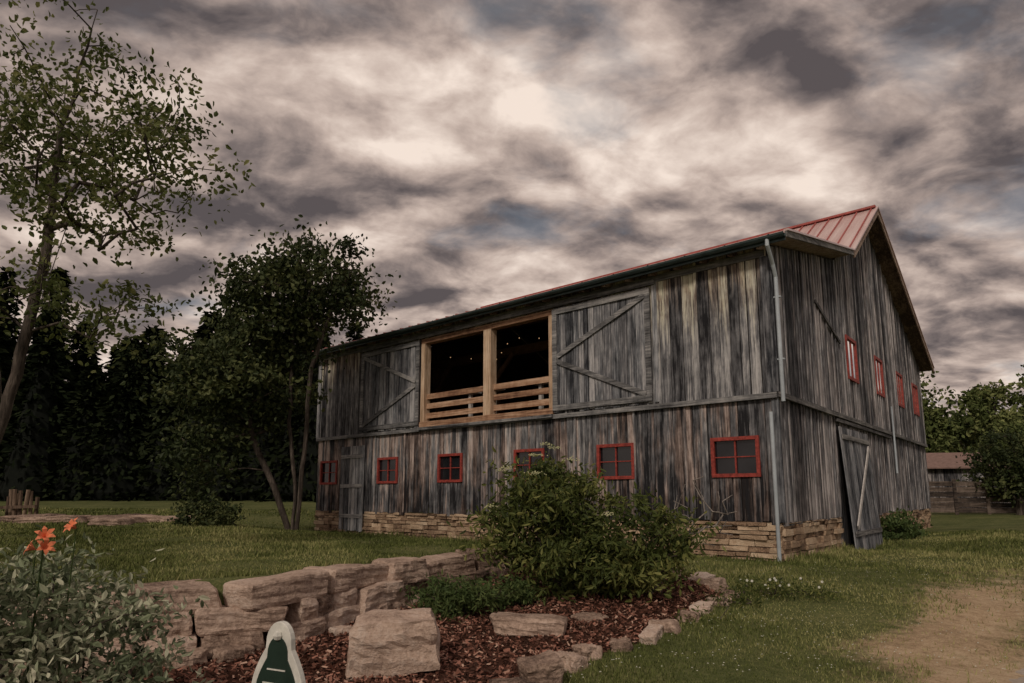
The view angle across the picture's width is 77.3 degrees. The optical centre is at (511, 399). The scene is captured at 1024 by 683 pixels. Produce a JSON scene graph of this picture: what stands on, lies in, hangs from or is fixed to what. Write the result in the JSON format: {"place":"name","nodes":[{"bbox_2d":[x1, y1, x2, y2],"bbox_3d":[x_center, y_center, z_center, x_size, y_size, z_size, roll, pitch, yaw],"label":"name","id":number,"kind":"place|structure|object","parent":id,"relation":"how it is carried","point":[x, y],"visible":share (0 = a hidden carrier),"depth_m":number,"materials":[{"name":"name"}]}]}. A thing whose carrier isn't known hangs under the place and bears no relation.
{"place":"outdoors","nodes":[
{"label":"outdoors","id":0,"kind":"place"},
{"bbox_2d":[0,500,1023,682],"bbox_3d":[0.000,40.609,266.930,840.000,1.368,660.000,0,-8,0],"label":"ground","id":1,"kind":"structure","parent":0,"point":[973,614],"depth_m":7.65,"materials":[{"name":"green plant"}]},
{"bbox_2d":[0,489,39,515],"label":"log post planter","id":2,"kind":"object","parent":1,"relation":"on","point":[14,505],"visible":0.68,"depth_m":21.65,"materials":[{"name":"brown wood"}]},
{"bbox_2d":[19,517,77,682],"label":"daylily","id":3,"kind":"object","parent":1,"relation":"on","point":[44,534],"visible":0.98,"depth_m":3.91,"materials":[{"name":"orange plant"}]},
{"bbox_2d":[0,513,190,525],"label":"flat rock ledge","id":4,"kind":"object","parent":1,"relation":"on","point":[118,520],"visible":0.71,"depth_m":18.80,"materials":[{"name":"stone"}]},
{"bbox_2d":[0,525,213,682],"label":"variegated shrub","id":5,"kind":"object","parent":1,"relation":"on","point":[52,638],"visible":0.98,"depth_m":4.07,"materials":[{"name":"green plant"}]},
{"bbox_2d":[0,0,264,443],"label":"young tree","id":6,"kind":"object","parent":1,"relation":"on","point":[49,184],"visible":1,"depth_m":9.29,"materials":[{"name":"green plant"}]},
{"bbox_2d":[0,266,364,501],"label":"spruce forest","id":7,"kind":"object","parent":1,"relation":"on","point":[78,435],"visible":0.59,"depth_m":39.47,"materials":[{"name":"green plant"}]},
{"bbox_2d":[167,493,250,526],"bbox_3d":[-8.155,3.158,17.312,2.135,1.271,1.832,0,-8,0],"label":"shrub","id":8,"kind":"object","parent":1,"relation":"on","point":[207,517],"visible":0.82,"depth_m":17.18,"materials":[{"name":"green plant"}]},
{"bbox_2d":[0,548,516,682],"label":"stone retaining wall","id":9,"kind":"structure","parent":1,"relation":"on","point":[335,600],"depth_m":6.87,"materials":[{"name":"stone"}]},
{"bbox_2d":[120,214,400,529],"bbox_3d":[-7.057,-0.720,19.020,7.494,9.479,5.960,0,-8,0],"label":"maple tree","id":10,"kind":"object","parent":1,"relation":"on","point":[231,384],"visible":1,"depth_m":18.37,"materials":[{"name":"green plant"}]},
{"bbox_2d":[252,621,305,682],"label":"garden sign","id":11,"kind":"object","parent":1,"relation":"on","point":[279,661],"visible":1,"depth_m":3.84,"materials":[{"name":"white paint"}]},
{"bbox_2d":[341,603,441,680],"bbox_3d":[-1.131,2.301,6.088,0.914,0.602,0.734,1,-9,-7],"label":"boulder","id":12,"kind":"object","parent":1,"relation":"on","point":[402,641],"visible":0.91,"depth_m":5.80,"materials":[{"name":"stone"}]},
{"bbox_2d":[59,564,724,682],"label":"mulch","id":13,"kind":"object","parent":1,"relation":"on","point":[384,679],"visible":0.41,"depth_m":6.89,"materials":[{"name":"brown wood"}]},
{"bbox_2d":[399,565,545,621],"bbox_3d":[-0.430,2.558,8.300,1.941,0.822,1.391,5,-10,-30],"label":"fern plant","id":14,"kind":"object","parent":1,"relation":"on","point":[457,601],"visible":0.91,"depth_m":8.12,"materials":[{"name":"green plant"}]},
{"bbox_2d":[489,611,569,636],"bbox_3d":[0.200,2.619,7.441,0.928,0.275,0.564,0,-8,0],"label":"boulder","id":15,"kind":"object","parent":1,"relation":"on","point":[511,623],"visible":0.93,"depth_m":7.23,"materials":[{"name":"stone"}]},
{"bbox_2d":[517,652,562,682],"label":"boulder","id":16,"kind":"object","parent":1,"relation":"on","point":[545,668],"visible":0.97,"depth_m":5.55,"materials":[{"name":"stone"}]},
{"bbox_2d":[446,444,726,605],"bbox_3d":[1.076,1.851,9.125,4.062,2.507,2.442,0,-8,0],"label":"elder bush","id":17,"kind":"object","parent":1,"relation":"on","point":[557,544],"visible":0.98,"depth_m":8.83,"materials":[{"name":"green plant"}]},
{"bbox_2d":[484,442,613,515],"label":"elder flowers","id":18,"kind":"object","parent":17,"relation":"attached to","point":[531,454],"visible":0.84,"depth_m":8.90,"materials":[{"name":"white plant"}]},
{"bbox_2d":[570,611,608,622],"bbox_3d":[0.954,2.727,7.832,0.429,0.231,0.352,4,-9,-23],"label":"boulder","id":19,"kind":"object","parent":1,"relation":"on","point":[591,616],"visible":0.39,"depth_m":7.77,"materials":[{"name":"stone"}]},
{"bbox_2d":[490,567,739,682],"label":"edging stones","id":20,"kind":"object","parent":1,"relation":"on","point":[577,658],"visible":0.73,"depth_m":6.92,"materials":[{"name":"stone"}]},
{"bbox_2d":[306,205,934,561],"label":"wooden barn","id":21,"kind":"structure","parent":1,"relation":"on","point":[769,382],"depth_m":16.40,"materials":[{"name":"grey wood"}]},
{"bbox_2d":[338,445,364,531],"bbox_3d":[-5.450,3.010,21.756,1.278,2.868,0.053,-7,-11,40],"label":"lower door","id":22,"kind":"structure","parent":21,"relation":"in","point":[351,502],"depth_m":21.71,"materials":[{"name":"grey wood"}]},
{"bbox_2d":[322,439,756,481],"bbox_3d":[-0.903,1.899,18.149,15.660,0.730,0.014,-7,-11,40],"label":"window glass","id":23,"kind":"structure","parent":21,"relation":"in","point":[743,447],"depth_m":15.24,"materials":[{"name":"glass"}]},
{"bbox_2d":[319,334,919,484],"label":"red window frames","id":24,"kind":"structure","parent":21,"relation":"in","point":[712,440],"depth_m":17.52,"materials":[{"name":"paint"}]},
{"bbox_2d":[847,340,917,412],"bbox_3d":[12.786,-0.560,21.773,0.055,1.100,11.100,-7,-11,40],"label":"gable window glass","id":25,"kind":"structure","parent":21,"relation":"in","point":[853,349],"depth_m":20.49,"materials":[{"name":"glass"}]},
{"bbox_2d":[651,476,736,593],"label":"dead branches","id":26,"kind":"object","parent":1,"relation":"on","point":[715,525],"visible":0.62,"depth_m":9.41,"materials":[{"name":"wood"}]},
{"bbox_2d":[671,567,854,627],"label":"flowering weeds","id":27,"kind":"object","parent":1,"relation":"on","point":[779,591],"visible":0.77,"depth_m":8.80,"materials":[{"name":"green plant"}]},
{"bbox_2d":[746,577,822,588],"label":"white flowers","id":28,"kind":"object","parent":1,"relation":"on","point":[775,579],"visible":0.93,"depth_m":8.86,"materials":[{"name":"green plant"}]},
{"bbox_2d":[570,552,1023,677],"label":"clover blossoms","id":29,"kind":"object","parent":1,"relation":"on","point":[823,623],"visible":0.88,"depth_m":6.94,"materials":[{"name":"white plant"}]},
{"bbox_2d":[880,506,932,539],"bbox_3d":[11.655,3.811,19.306,1.557,1.234,3.069,-6,-11,37],"label":"bush","id":30,"kind":"object","parent":1,"relation":"on","point":[899,528],"depth_m":18.56,"materials":[{"name":"green plant"}]},
{"bbox_2d":[919,371,972,473],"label":"broadleaf tree","id":31,"kind":"object","parent":1,"relation":"on","point":[937,425],"visible":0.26,"depth_m":46.31,"materials":[{"name":"green plant"}]},
{"bbox_2d":[926,452,1010,507],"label":"shed","id":32,"kind":"structure","parent":1,"relation":"on","point":[943,466],"depth_m":34.51,"materials":[{"name":"brown wood"}]},
{"bbox_2d":[928,478,1015,514],"bbox_3d":[21.900,4.695,30.515,4.760,1.905,0.087,0,-8,0],"label":"board fence","id":33,"kind":"object","parent":1,"relation":"on","point":[945,505],"visible":0.7,"depth_m":30.51,"materials":[{"name":"grey wood"}]},
{"bbox_2d":[931,399,1020,502],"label":"distant trees","id":34,"kind":"object","parent":1,"relation":"on","point":[951,402],"depth_m":58.01,"materials":[{"name":"green plant"}]},
{"bbox_2d":[935,379,1023,451],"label":"broadleaf tree","id":35,"kind":"object","parent":1,"relation":"on","point":[970,400],"visible":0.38,"depth_m":45.84,"materials":[{"name":"green plant"}]},
{"bbox_2d":[955,426,1023,514],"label":"broadleaf tree","id":36,"kind":"object","parent":1,"relation":"on","point":[1008,462],"visible":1,"depth_m":29.80,"materials":[{"name":"green plant"}]},
{"bbox_2d":[967,364,1023,424],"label":"broadleaf tree","id":37,"kind":"object","parent":1,"relation":"on","point":[1018,398],"visible":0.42,"depth_m":47.60,"materials":[{"name":"green plant"}]},
{"bbox_2d":[972,419,1023,478],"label":"broadleaf tree","id":38,"kind":"object","parent":1,"relation":"on","point":[1013,427],"visible":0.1,"depth_m":37.71,"materials":[{"name":"green plant"}]},
{"bbox_2d":[0,506,1023,682],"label":"grass","id":39,"kind":"structure","parent":0,"point":[1001,536],"depth_m":10.26,"materials":[{"name":"green plant"}]},
{"bbox_2d":[0,0,1023,416],"label":"sky","id":40,"kind":"structure","parent":0,"point":[485,152],"materials":[{"name":"grey"}]},
{"bbox_2d":[1009,668,1023,682],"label":"gravel path","id":41,"kind":"structure","parent":0,"point":[1020,679],"depth_m":5.75,"materials":[{"name":"beige gravel"}]}
]}

